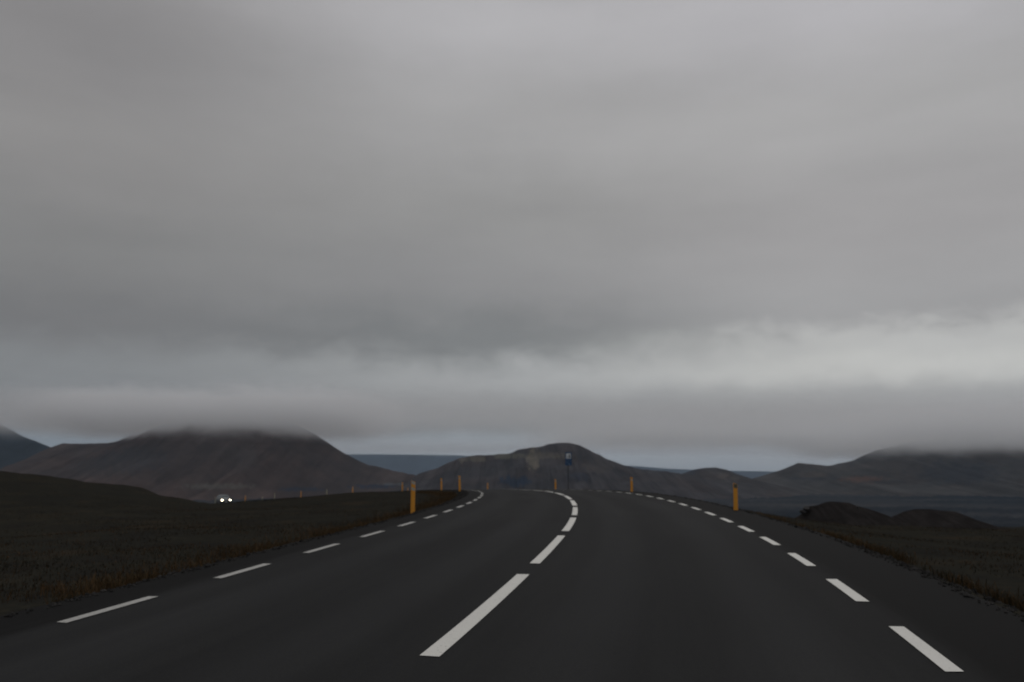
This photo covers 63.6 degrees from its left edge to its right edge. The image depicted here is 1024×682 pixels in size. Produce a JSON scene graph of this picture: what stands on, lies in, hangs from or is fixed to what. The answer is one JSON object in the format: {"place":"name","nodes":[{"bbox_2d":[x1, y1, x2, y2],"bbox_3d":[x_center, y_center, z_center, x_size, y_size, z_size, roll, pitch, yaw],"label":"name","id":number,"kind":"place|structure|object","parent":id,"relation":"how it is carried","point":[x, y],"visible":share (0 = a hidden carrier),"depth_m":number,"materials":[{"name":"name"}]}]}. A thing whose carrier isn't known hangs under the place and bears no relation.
{"place":"outdoors","nodes":[
{"label":"outdoors","id":0,"kind":"place"},
{"bbox_2d":[0,424,49,468],"bbox_3d":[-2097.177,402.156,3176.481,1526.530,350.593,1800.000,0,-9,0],"label":"mountain","id":1,"kind":"structure","parent":0,"point":[15,447],"depth_m":3235.94,"materials":[{"name":"grey stone"}]},
{"bbox_2d":[0,412,415,500],"bbox_3d":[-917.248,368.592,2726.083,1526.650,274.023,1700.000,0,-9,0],"label":"mountain","id":2,"kind":"structure","parent":0,"point":[209,456],"depth_m":2428.74,"materials":[{"name":"grey stone"}]},
{"bbox_2d":[0,489,1023,681],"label":"road","id":3,"kind":"structure","parent":0,"point":[527,585],"depth_m":7.52,"materials":[{"name":"black asphalt"}]},
{"bbox_2d":[216,495,230,502],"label":"car","id":4,"kind":"object","parent":3,"relation":"on","point":[222,498],"visible":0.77,"depth_m":149.86,"materials":[{"name":"grey paint"}]},
{"bbox_2d":[0,471,1023,617],"bbox_3d":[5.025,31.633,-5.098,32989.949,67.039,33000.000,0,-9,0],"label":"ground","id":5,"kind":"structure","parent":0,"point":[1005,512],"depth_m":24.73,"materials":[{"name":"brown plant"}]},
{"bbox_2d":[411,481,414,512],"bbox_3d":[-2.728,4.422,22.751,0.115,1.150,0.062,1,-9,-6],"label":"roadside post","id":6,"kind":"object","parent":5,"relation":"on","point":[412,496],"visible":0.76,"depth_m":22.74,"materials":[{"name":"orange plastic"}]},
{"bbox_2d":[4,489,1023,624],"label":"gravel","id":7,"kind":"structure","parent":5,"relation":"on","point":[911,568],"depth_m":10.66,"materials":[{"name":"black gravel"}]},
{"bbox_2d":[565,452,571,488],"bbox_3d":[4.399,10.392,64.238,0.510,3.457,0.094,0,-9,0],"label":"road sign","id":8,"kind":"object","parent":5,"relation":"on","point":[568,458],"visible":0.94,"depth_m":64.37,"materials":[{"name":"blue metal"}]},
{"bbox_2d":[630,477,632,491],"bbox_3d":[6.323,7.746,43.661,0.115,1.130,0.062,1,-9,-4],"label":"roadside post","id":9,"kind":"object","parent":5,"relation":"on","point":[631,482],"visible":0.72,"depth_m":43.68,"materials":[{"name":"orange plastic"}]},
{"bbox_2d":[733,483,737,509],"bbox_3d":[6.296,4.556,23.260,0.115,1.110,0.062,1,-9,3],"label":"roadside post","id":10,"kind":"object","parent":5,"relation":"on","point":[735,495],"visible":0.72,"depth_m":23.27,"materials":[{"name":"orange plastic"}]},
{"bbox_2d":[0,0,1023,471],"label":"sky","id":11,"kind":"structure","parent":0,"point":[731,235],"materials":[{"name":"grey"}]},
{"bbox_2d":[347,454,772,478],"bbox_3d":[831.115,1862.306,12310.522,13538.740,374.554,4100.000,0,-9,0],"label":"hills","id":12,"kind":"structure","parent":0,"point":[411,464],"depth_m":12307.65,"materials":[{"name":"grey stone"}]},
{"bbox_2d":[391,443,776,499],"bbox_3d":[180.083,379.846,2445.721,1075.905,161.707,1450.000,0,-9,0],"label":"mountain","id":13,"kind":"structure","parent":0,"point":[543,467],"depth_m":2242.53,"materials":[{"name":"grey stone"}]},
{"bbox_2d":[683,467,814,496],"bbox_3d":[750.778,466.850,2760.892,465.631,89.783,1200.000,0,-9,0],"label":"hills","id":14,"kind":"structure","parent":0,"point":[722,476],"depth_m":2619.33,"materials":[{"name":"grey stone"}]},
{"bbox_2d":[796,501,908,525],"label":"hills","id":15,"kind":"structure","parent":0,"point":[844,513],"depth_m":70.86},
{"bbox_2d":[753,436,1023,497],"bbox_3d":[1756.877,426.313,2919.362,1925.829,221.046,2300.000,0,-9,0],"label":"mountain","id":16,"kind":"structure","parent":0,"point":[991,466],"depth_m":2885.66,"materials":[{"name":"grey stone"}]},
{"bbox_2d":[892,509,1010,529],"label":"hills","id":17,"kind":"structure","parent":0,"point":[932,518],"depth_m":76.25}
]}

